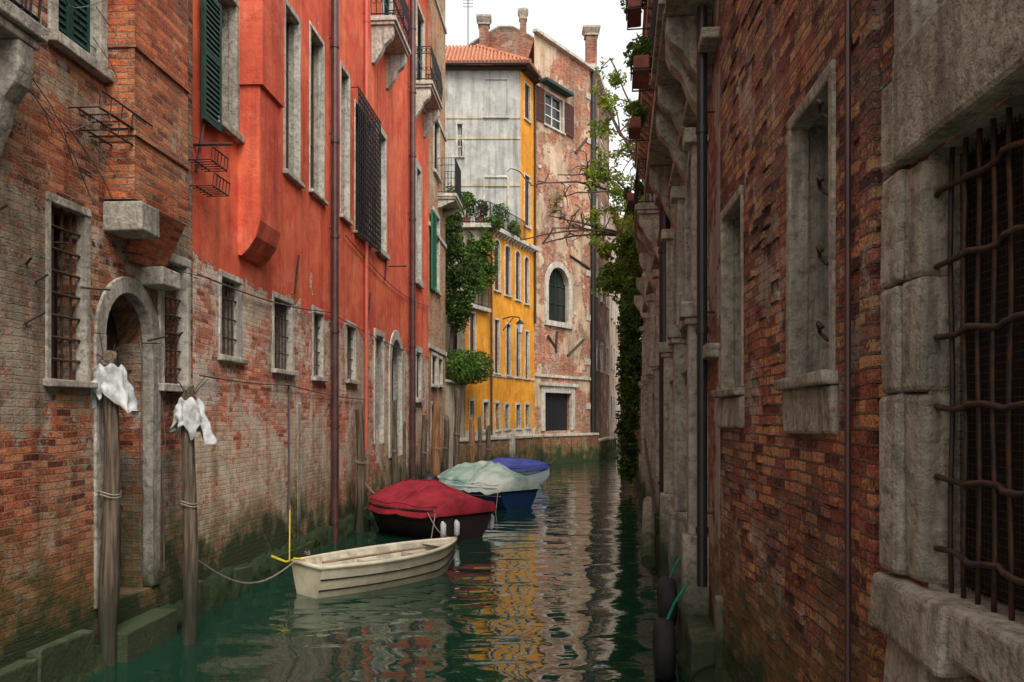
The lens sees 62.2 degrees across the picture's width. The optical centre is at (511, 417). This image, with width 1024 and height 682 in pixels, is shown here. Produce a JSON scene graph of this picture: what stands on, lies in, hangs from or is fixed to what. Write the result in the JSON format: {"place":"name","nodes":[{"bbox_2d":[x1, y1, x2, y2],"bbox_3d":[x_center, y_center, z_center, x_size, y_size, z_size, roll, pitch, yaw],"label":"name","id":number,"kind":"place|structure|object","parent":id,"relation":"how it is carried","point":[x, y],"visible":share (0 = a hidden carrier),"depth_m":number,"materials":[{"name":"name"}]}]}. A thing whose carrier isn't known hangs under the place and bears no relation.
{"place":"outdoors","nodes":[
{"label":"outdoors","id":0,"kind":"place"},
{"bbox_2d":[82,449,684,681],"bbox_3d":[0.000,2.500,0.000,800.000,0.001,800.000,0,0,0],"label":"canal water","id":1,"kind":"structure","parent":0,"point":[557,581],"depth_m":10.62,"materials":[{"name":"liquid"}]},
{"bbox_2d":[89,344,139,666],"bbox_3d":[-4.031,1.269,8.596,0.519,4.062,0.405,0,0,0],"label":"mooring pile","id":2,"kind":"object","parent":1,"relation":"in","point":[114,390],"visible":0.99,"depth_m":8.54,"materials":[{"name":"brown wood"}]},
{"bbox_2d":[169,376,216,645],"bbox_3d":[-3.541,1.419,9.415,0.495,3.762,0.381,0,0,-23],"label":"mooring pile","id":3,"kind":"object","parent":1,"relation":"in","point":[190,419],"visible":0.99,"depth_m":9.34,"materials":[{"name":"brown wood"}]},
{"bbox_2d":[354,402,365,532],"bbox_3d":[-3.318,1.474,18.500,0.261,3.652,0.252,0,0,0],"label":"mooring pile","id":4,"kind":"object","parent":1,"relation":"in","point":[361,461],"visible":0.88,"depth_m":18.43,"materials":[{"name":"brown wood"}]},
{"bbox_2d":[271,537,457,598],"bbox_3d":[-1.956,2.318,12.852,3.053,0.724,1.218,0,0,-42],"label":"rowing dinghy","id":5,"kind":"object","parent":1,"relation":"on","point":[356,570],"visible":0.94,"depth_m":12.44,"materials":[{"name":"beige paint"}]},
{"bbox_2d":[391,400,398,483],"bbox_3d":[-3.186,1.408,23.000,0.255,3.784,0.252,0,0,0],"label":"mooring pile","id":6,"kind":"object","parent":1,"relation":"in","point":[394,470],"visible":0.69,"depth_m":22.92,"materials":[{"name":"brown wood"}]},
{"bbox_2d":[365,478,496,540],"bbox_3d":[-2.007,2.001,18.524,2.071,1.359,3.628,0,0,-41],"label":"covered motorboat","id":7,"kind":"object","parent":1,"relation":"on","point":[403,507],"visible":0.98,"depth_m":17.52,"materials":[{"name":"fabric"}]},
{"bbox_2d":[431,402,441,475],"bbox_3d":[-2.273,1.406,25.497,0.337,3.788,0.338,0,0,0],"label":"mooring pile","id":8,"kind":"object","parent":1,"relation":"in","point":[435,450],"visible":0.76,"depth_m":25.40,"materials":[{"name":"brown wood"}]},
{"bbox_2d":[445,382,463,468],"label":"wall","id":9,"kind":"structure","parent":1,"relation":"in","point":[450,400],"depth_m":34.43,"materials":[{"name":"paint"}]},
{"bbox_2d":[453,387,460,466],"bbox_3d":[-1.936,1.107,30.000,0.304,4.387,0.292,0,0,0],"label":"mooring pile","id":10,"kind":"object","parent":1,"relation":"in","point":[456,447],"visible":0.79,"depth_m":29.91,"materials":[{"name":"brown wood"}]},
{"bbox_2d":[430,460,541,512],"bbox_3d":[-0.979,1.949,24.463,2.073,1.462,3.867,0,0,-43],"label":"tarp covered boat","id":11,"kind":"object","parent":1,"relation":"on","point":[501,486],"visible":0.85,"depth_m":23.38,"materials":[{"name":"fabric"}]},
{"bbox_2d":[487,457,556,486],"bbox_3d":[0.045,2.045,31.287,3.402,1.270,1.732,0,0,34],"label":"blue covered boat","id":12,"kind":"object","parent":1,"relation":"on","point":[537,470],"visible":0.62,"depth_m":30.56,"materials":[{"name":"fabric"}]},
{"bbox_2d":[473,29,533,63],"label":"gable wall","id":13,"kind":"structure","parent":0,"point":[506,40],"depth_m":50.30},
{"bbox_2d":[445,0,643,216],"label":"sky","id":14,"kind":"structure","parent":0,"point":[563,21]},
{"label":"terrace floor","id":15,"kind":"structure","parent":0,"visible":0},
{"bbox_2d":[445,70,519,237],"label":"walls","id":16,"kind":"structure","parent":15,"relation":"on","point":[464,92],"depth_m":43.30,"materials":[{"name":"grey paint"}]},
{"bbox_2d":[445,116,520,185],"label":"string courses","id":17,"kind":"object","parent":16,"relation":"attached to","point":[475,117],"visible":0.57,"depth_m":43.26,"materials":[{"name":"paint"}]},
{"bbox_2d":[455,80,531,229],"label":"window surrounds","id":18,"kind":"object","parent":16,"relation":"attached to","point":[528,120],"visible":0.89,"depth_m":43.74,"materials":[{"name":"stone"}]},
{"bbox_2d":[485,80,506,217],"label":"blind windows","id":19,"kind":"structure","parent":16,"relation":"attached to","point":[495,97],"depth_m":43.33,"materials":[{"name":"grey paint"}]},
{"bbox_2d":[462,215,521,305],"bbox_3d":[-0.712,-7.368,40.405,1.625,4.738,5.912,0,0,28],"label":"terrace vine","id":20,"kind":"object","parent":15,"relation":"on","point":[484,246],"visible":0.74,"depth_m":39.02,"materials":[{"name":"green plant"}]},
{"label":"ground","id":21,"kind":"structure","parent":0,"visible":0},
{"bbox_2d":[445,182,483,379],"bbox_3d":[-2.165,-4.027,34.988,2.528,11.062,1.752,0,0,-41],"label":"creeper","id":22,"kind":"object","parent":21,"relation":"on","point":[458,305],"visible":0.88,"depth_m":34.57,"materials":[{"name":"green plant"}]},
{"bbox_2d":[460,435,614,463],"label":"quay wall","id":23,"kind":"structure","parent":21,"relation":"on","point":[567,457],"depth_m":45.56,"materials":[{"name":"brick"}]},
{"bbox_2d":[445,229,486,437],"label":"return wall","id":24,"kind":"structure","parent":23,"relation":"on","point":[478,233],"depth_m":37.40,"materials":[{"name":"paint"}]},
{"bbox_2d":[460,433,615,441],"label":"coping","id":25,"kind":"object","parent":23,"relation":"on","point":[536,435],"visible":0.69,"depth_m":44.65,"materials":[{"name":"stone"}]},
{"bbox_2d":[465,230,533,429],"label":"walls","id":26,"kind":"structure","parent":25,"relation":"on","point":[511,391],"depth_m":41.66,"materials":[{"name":"paint"}]},
{"bbox_2d":[453,241,526,377],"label":"shutters","id":27,"kind":"object","parent":26,"relation":"attached to","point":[496,288],"visible":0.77,"depth_m":42.00,"materials":[{"name":"brown paint"}]},
{"bbox_2d":[449,238,531,433],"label":"window surrounds","id":28,"kind":"object","parent":26,"relation":"attached to","point":[472,400],"visible":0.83,"depth_m":41.92,"materials":[{"name":"stone"}]},
{"bbox_2d":[490,232,492,434],"bbox_3d":[-0.960,-4.075,39.721,0.122,9.750,0.122,0,0,0],"label":"downpipe","id":29,"kind":"object","parent":26,"relation":"attached to","point":[491,355],"visible":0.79,"depth_m":39.70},
{"bbox_2d":[455,223,538,380],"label":"cornices","id":30,"kind":"object","parent":26,"relation":"attached to","point":[507,236],"visible":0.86,"depth_m":40.86,"materials":[{"name":"stone"}]},
{"bbox_2d":[460,201,524,307],"bbox_3d":[-1.679,-7.545,40.483,2.170,4.969,7.490,0,0,24],"label":"terrace railing","id":31,"kind":"object","parent":30,"relation":"on","point":[499,216],"visible":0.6,"depth_m":39.30,"materials":[{"name":"black metal"}]},
{"bbox_2d":[520,71,533,244],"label":"wall","id":32,"kind":"structure","parent":26,"relation":"on","point":[527,147],"depth_m":44.09,"materials":[{"name":"paint"}]},
{"bbox_2d":[445,65,539,83],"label":"eaves","id":33,"kind":"object","parent":32,"relation":"attached to","point":[526,71],"visible":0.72,"depth_m":43.08,"materials":[{"name":"brown wood"}]},
{"bbox_2d":[445,44,541,78],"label":"roof","id":34,"kind":"structure","parent":32,"relation":"on","point":[474,53],"depth_m":43.93,"materials":[{"name":"tile"}]},
{"bbox_2d":[534,83,536,322],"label":"downpipe","id":35,"kind":"object","parent":32,"relation":"attached to","point":[535,170],"visible":1,"depth_m":44.91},
{"bbox_2d":[468,435,615,462],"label":"pilasters","id":36,"kind":"object","parent":23,"relation":"attached to","point":[551,447],"visible":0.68,"depth_m":46.50,"materials":[{"name":"brick"}]},
{"bbox_2d":[534,33,589,433],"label":"walls","id":37,"kind":"structure","parent":23,"relation":"on","point":[555,64],"depth_m":47.65,"materials":[{"name":"paint"}]},
{"bbox_2d":[545,393,566,430],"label":"door leaves","id":38,"kind":"object","parent":37,"relation":"attached to","point":[555,411],"visible":0.66,"depth_m":47.33,"materials":[{"name":"wood"}]},
{"bbox_2d":[532,28,614,117],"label":"eave","id":39,"kind":"object","parent":37,"relation":"attached to","point":[569,53],"visible":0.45,"depth_m":48.60,"materials":[{"name":"stone"}]},
{"bbox_2d":[528,41,533,61],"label":"roof","id":40,"kind":"structure","parent":39,"relation":"on","point":[531,55],"depth_m":49.00,"materials":[{"name":"brick"}]},
{"bbox_2d":[479,19,596,92],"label":"chimneys","id":41,"kind":"object","parent":40,"relation":"on","point":[590,49],"visible":0.51,"depth_m":49.73,"materials":[{"name":"brick"}]},
{"bbox_2d":[476,7,600,40],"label":"chimney caps","id":42,"kind":"object","parent":41,"relation":"on","point":[523,14],"visible":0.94,"depth_m":49.67,"materials":[{"name":"stone"}]},
{"bbox_2d":[540,87,609,430],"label":"window surrounds","id":43,"kind":"object","parent":37,"relation":"attached to","point":[562,268],"visible":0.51,"depth_m":47.57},
{"bbox_2d":[545,94,563,321],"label":"window panes","id":44,"kind":"object","parent":43,"relation":"in","point":[559,299],"visible":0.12,"depth_m":47.32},
{"bbox_2d":[536,84,573,137],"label":"shutters","id":45,"kind":"object","parent":43,"relation":"attached to","point":[540,112],"visible":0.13,"depth_m":45.77,"materials":[{"name":"brown paint"}]},
{"bbox_2d":[590,75,608,437],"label":"return wall","id":46,"kind":"structure","parent":23,"relation":"on","point":[602,379],"depth_m":54.80,"materials":[{"name":"brick"}]},
{"bbox_2d":[591,71,596,432],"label":"downpipe","id":47,"kind":"object","parent":46,"relation":"attached to","point":[593,310],"visible":0.72,"depth_m":50.16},
{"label":"ground","id":48,"kind":"structure","parent":0,"visible":0},
{"bbox_2d":[507,56,643,306],"bbox_3d":[3.639,-5.549,32.048,7.131,16.141,3.389,0,0,-26],"label":"garden tree","id":49,"kind":"object","parent":48,"relation":"on","point":[620,273],"visible":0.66,"depth_m":31.79,"materials":[{"name":"green plant"}]},
{"bbox_2d":[633,0,719,681],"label":"arcaded palace","id":50,"kind":"structure","parent":48,"relation":"on","point":[676,226],"depth_m":9.27,"materials":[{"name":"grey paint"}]},
{"bbox_2d":[614,282,644,484],"bbox_3d":[4.377,-1.363,30.529,1.320,7.376,3.476,0,0,12],"label":"ivy","id":51,"kind":"object","parent":50,"relation":"attached to","point":[629,361],"visible":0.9,"depth_m":29.60,"materials":[{"name":"green plant"}]},
{"bbox_2d":[620,0,652,29],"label":"flower box","id":52,"kind":"object","parent":50,"relation":"attached to","point":[633,10],"visible":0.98,"depth_m":15.02,"materials":[{"name":"ceramic"}]},
{"bbox_2d":[623,101,650,140],"bbox_3d":[2.713,-6.145,17.446,0.880,0.656,0.915,0,0,0],"label":"flower box","id":53,"kind":"object","parent":50,"relation":"attached to","point":[640,112],"visible":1,"depth_m":17.23,"materials":[{"name":"ceramic"}]},
{"bbox_2d":[623,32,654,91],"bbox_3d":[2.074,-5.357,12.637,0.854,0.680,0.843,0,0,7],"label":"flower box","id":54,"kind":"object","parent":50,"relation":"attached to","point":[640,59],"visible":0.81,"depth_m":12.49,"materials":[{"name":"ceramic"}]},
{"bbox_2d":[657,555,680,625],"bbox_3d":[1.756,1.821,9.190,0.354,0.899,0.540,0,0,7],"label":"tyre fender","id":55,"kind":"object","parent":50,"relation":"attached to","point":[666,592],"visible":0.76,"depth_m":8.99,"materials":[{"name":"rubber"}]},
{"bbox_2d":[653,581,689,680],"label":"tyre fender","id":56,"kind":"object","parent":50,"relation":"attached to","point":[664,651],"visible":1,"depth_m":7.93,"materials":[{"name":"rubber"}]},
{"bbox_2d":[715,595,722,668],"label":"corner quoins","id":57,"kind":"object","parent":50,"relation":"attached to","point":[718,631],"visible":0.39,"depth_m":7.54,"materials":[{"name":"stone"}]},
{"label":"side walls","id":58,"kind":"object","parent":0,"visible":0},
{"bbox_2d":[0,0,192,668],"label":"walls","id":59,"kind":"structure","parent":58,"relation":"attached to","point":[46,514],"depth_m":7.98,"materials":[{"name":"brown brick"}]},
{"bbox_2d":[0,0,47,154],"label":"balcony slab","id":60,"kind":"structure","parent":59,"relation":"attached to","point":[23,34],"depth_m":6.84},
{"bbox_2d":[54,215,56,378],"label":"window panes","id":61,"kind":"object","parent":59,"relation":"attached to","point":[55,300],"visible":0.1,"depth_m":8.39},
{"bbox_2d":[59,0,89,53],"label":"shutters","id":62,"kind":"object","parent":59,"relation":"attached to","point":[70,27],"visible":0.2,"depth_m":8.39,"materials":[{"name":"green paint"}]},
{"bbox_2d":[43,0,160,608],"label":"window surrounds","id":63,"kind":"object","parent":59,"relation":"attached to","point":[94,62],"visible":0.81,"depth_m":8.60,"materials":[{"name":"stone"}]},
{"bbox_2d":[0,580,203,681],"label":"foundation ledge","id":64,"kind":"object","parent":59,"relation":"attached to","point":[57,660],"visible":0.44,"depth_m":7.74,"materials":[{"name":"stone"}]},
{"bbox_2d":[53,600,202,681],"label":"tide crust","id":65,"kind":"object","parent":64,"relation":"attached to","point":[71,676],"visible":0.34,"depth_m":8.39},
{"bbox_2d":[0,89,230,342],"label":"iron racks","id":66,"kind":"object","parent":59,"relation":"attached to","point":[109,129],"visible":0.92,"depth_m":8.61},
{"bbox_2d":[51,204,180,383],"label":"iron grates","id":67,"kind":"object","parent":59,"relation":"attached to","point":[61,294],"visible":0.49,"depth_m":8.21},
{"bbox_2d":[29,0,209,578],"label":"cables","id":68,"kind":"object","parent":59,"relation":"attached to","point":[72,133],"visible":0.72,"depth_m":8.62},
{"bbox_2d":[103,201,180,290],"bbox_3d":[-4.012,-1.851,9.295,0.473,0.752,1.228,0,0,0],"label":"chimney corbel","id":69,"kind":"object","parent":59,"relation":"attached to","point":[132,219],"visible":0.91,"depth_m":8.81,"materials":[{"name":"stone"}]},
{"bbox_2d":[103,0,190,267],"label":"chimney breast","id":70,"kind":"object","parent":69,"relation":"on","point":[147,46],"visible":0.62,"depth_m":9.11,"materials":[{"name":"orange brick"}]},
{"bbox_2d":[116,608,176,662],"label":"door steps","id":71,"kind":"structure","parent":59,"relation":"attached to","point":[141,634],"depth_m":9.09,"materials":[{"name":"stone"}]},
{"bbox_2d":[158,253,197,392],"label":"window surrounds","id":72,"kind":"object","parent":59,"relation":"attached to","point":[181,263],"visible":0.56,"depth_m":10.57,"materials":[{"name":"stone"}]},
{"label":"side walls","id":73,"kind":"object","parent":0,"visible":0},
{"bbox_2d":[233,507,370,592],"bbox_3d":[-3.442,2.571,19.950,0.222,0.935,18.410,0,0,4],"label":"foundation ledge","id":74,"kind":"object","parent":73,"relation":"attached to","point":[244,573],"visible":0.08,"depth_m":12.52,"materials":[{"name":"stone"}]},
{"bbox_2d":[203,506,374,612],"bbox_3d":[-3.390,2.364,19.950,0.206,0.672,18.369,0,0,4],"label":"tide crust","id":75,"kind":"object","parent":74,"relation":"attached to","point":[218,590],"visible":0.29,"depth_m":13.21},
{"bbox_2d":[218,0,400,455],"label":"window reveals","id":76,"kind":"structure","parent":73,"relation":"attached to","point":[223,3],"depth_m":15.09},
{"bbox_2d":[222,279,352,378],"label":"iron grates","id":77,"kind":"object","parent":76,"relation":"attached to","point":[276,334],"visible":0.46,"depth_m":14.21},
{"bbox_2d":[201,0,420,132],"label":"shutters","id":78,"kind":"object","parent":76,"relation":"attached to","point":[211,60],"visible":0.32,"depth_m":11.17,"materials":[{"name":"green paint"}]},
{"bbox_2d":[286,21,363,234],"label":"window frames","id":79,"kind":"structure","parent":76,"relation":"in","point":[287,105],"depth_m":16.54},
{"bbox_2d":[193,0,427,580],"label":"walls","id":80,"kind":"structure","parent":73,"relation":"attached to","point":[241,465],"depth_m":15.27,"materials":[{"name":"red paint"}]},
{"bbox_2d":[217,0,244,143],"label":"window surrounds","id":81,"kind":"object","parent":80,"relation":"attached to","point":[231,129],"visible":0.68,"depth_m":12.16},
{"bbox_2d":[238,0,283,265],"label":"chimney flue","id":82,"kind":"object","parent":80,"relation":"attached to","point":[261,53],"visible":1,"depth_m":12.27,"materials":[{"name":"red paint"}]},
{"bbox_2d":[297,404,300,539],"bbox_3d":[-3.784,0.951,15.038,0.045,2.402,0.180,0,0,4],"label":"mortar conduit","id":83,"kind":"object","parent":80,"relation":"attached to","point":[298,467],"visible":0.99,"depth_m":15.01,"materials":[{"name":"metal"}]},
{"bbox_2d":[193,122,406,320],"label":"wall anchors","id":84,"kind":"structure","parent":80,"relation":"attached to","point":[200,144],"depth_m":10.94,"materials":[{"name":"metal"}]},
{"bbox_2d":[197,235,428,529],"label":"cables","id":85,"kind":"object","parent":80,"relation":"attached to","point":[288,385],"visible":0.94,"depth_m":14.42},
{"bbox_2d":[218,0,425,457],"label":"window surrounds","id":86,"kind":"object","parent":80,"relation":"attached to","point":[295,178],"visible":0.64,"depth_m":17.79,"materials":[{"name":"stone"}]},
{"bbox_2d":[351,87,380,252],"bbox_3d":[-3.385,-5.679,19.826,0.173,3.243,2.246,0,0,4],"label":"lattice grille","id":87,"kind":"object","parent":80,"relation":"attached to","point":[373,208],"visible":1,"depth_m":19.81,"materials":[{"name":"black metal"}]},
{"bbox_2d":[364,0,368,450],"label":"thin downpipe","id":88,"kind":"object","parent":80,"relation":"attached to","point":[366,264],"visible":0.81,"depth_m":19.74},
{"bbox_2d":[371,15,442,137],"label":"balcony slab","id":89,"kind":"structure","parent":80,"relation":"attached to","point":[389,39],"depth_m":22.24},
{"bbox_2d":[371,0,442,102],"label":"balcony railing","id":90,"kind":"object","parent":89,"relation":"on","point":[404,8],"visible":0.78,"depth_m":22.51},
{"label":"pipe brackets","id":91,"kind":"object","parent":80,"relation":"attached to","visible":0},
{"bbox_2d":[330,0,339,542],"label":"downpipe","id":92,"kind":"object","parent":91,"relation":"attached to","point":[335,237],"visible":0.93,"depth_m":16.90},
{"bbox_2d":[409,0,415,478],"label":"downpipe","id":93,"kind":"object","parent":73,"relation":"attached to","point":[412,282],"visible":0.94,"depth_m":25.31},
{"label":"side walls","id":94,"kind":"object","parent":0,"visible":0},
{"bbox_2d":[428,0,444,473],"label":"walls","id":95,"kind":"structure","parent":94,"relation":"attached to","point":[436,302],"depth_m":31.16,"materials":[{"name":"paint"}]},
{"bbox_2d":[431,209,436,292],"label":"shutters","id":96,"kind":"object","parent":95,"relation":"attached to","point":[433,250],"visible":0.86,"depth_m":29.66,"materials":[{"name":"green paint"}]},
{"bbox_2d":[431,119,444,429],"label":"window surrounds","id":97,"kind":"object","parent":95,"relation":"attached to","point":[438,371],"visible":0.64,"depth_m":31.37,"materials":[{"name":"stone"}]},
{"bbox_2d":[438,193,462,216],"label":"balcony slab","id":98,"kind":"structure","parent":95,"relation":"attached to","point":[450,203],"depth_m":31.38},
{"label":"side walls","id":99,"kind":"object","parent":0,"visible":0},
{"bbox_2d":[609,211,619,450],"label":"walls","id":100,"kind":"structure","parent":99,"relation":"attached to","point":[613,341],"depth_m":61.26,"materials":[{"name":"pink paint"}]},
{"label":"side walls","id":101,"kind":"object","parent":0,"visible":0},
{"bbox_2d":[720,0,1023,681],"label":"walls","id":102,"kind":"structure","parent":101,"relation":"attached to","point":[798,53],"depth_m":5.44,"materials":[{"name":"red brick"}]},
{"bbox_2d":[716,384,837,434],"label":"window aprons","id":103,"kind":"object","parent":102,"relation":"attached to","point":[811,410],"depth_m":4.85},
{"bbox_2d":[721,0,887,681],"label":"proud bricks","id":104,"kind":"object","parent":102,"relation":"in","point":[797,572],"visible":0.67,"depth_m":5.79,"materials":[{"name":"brick"}]},
{"bbox_2d":[711,0,943,397],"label":"window surrounds","id":105,"kind":"object","parent":102,"relation":"attached to","point":[911,17],"visible":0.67,"depth_m":5.21,"materials":[{"name":"stone"}]},
{"bbox_2d":[844,0,850,681],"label":"service pipe","id":106,"kind":"object","parent":102,"relation":"attached to","point":[847,340],"visible":1,"depth_m":4.07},
{"bbox_2d":[859,0,878,681],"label":"brick buttress","id":107,"kind":"structure","parent":102,"relation":"attached to","point":[868,305],"depth_m":3.80,"materials":[{"name":"brick"}]},
{"bbox_2d":[734,87,1023,625],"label":"window reveals","id":108,"kind":"structure","parent":102,"relation":"attached to","point":[818,358],"depth_m":5.21,"materials":[{"name":"stone"}]},
{"bbox_2d":[816,99,828,341],"bbox_3d":[1.655,-1.002,4.476,0.086,1.548,0.132,0,0,-36],"label":"shutter hardware","id":109,"kind":"object","parent":108,"relation":"on","point":[819,248],"visible":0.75,"depth_m":4.50,"materials":[{"name":"metal"}]},
{"bbox_2d":[959,114,1023,611],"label":"wire mesh","id":110,"kind":"object","parent":108,"relation":"attached to","point":[1001,388],"visible":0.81,"depth_m":2.94,"materials":[{"name":"metal"}]},
{"bbox_2d":[967,118,1023,609],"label":"window back panel","id":111,"kind":"structure","parent":108,"relation":"in","point":[999,369],"depth_m":2.99,"materials":[{"name":"black"}]},
{"bbox_2d":[868,0,1023,681],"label":"barred window frame","id":112,"kind":"object","parent":102,"relation":"attached to","point":[957,65],"visible":0.9,"depth_m":3.23,"materials":[{"name":"stone"}]},
{"bbox_2d":[933,107,1023,620],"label":"window bars","id":113,"kind":"object","parent":112,"relation":"attached to","point":[1008,407],"depth_m":2.92,"materials":[{"name":"metal"}]},
{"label":"wall back","id":114,"kind":"object","parent":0,"visible":0},
{"bbox_2d":[445,348,493,385],"bbox_3d":[-1.999,-2.143,35.641,2.108,1.652,4.098,0,0,13],"label":"bush","id":115,"kind":"object","parent":114,"relation":"on","point":[467,366],"visible":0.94,"depth_m":34.75,"materials":[{"name":"green plant"}]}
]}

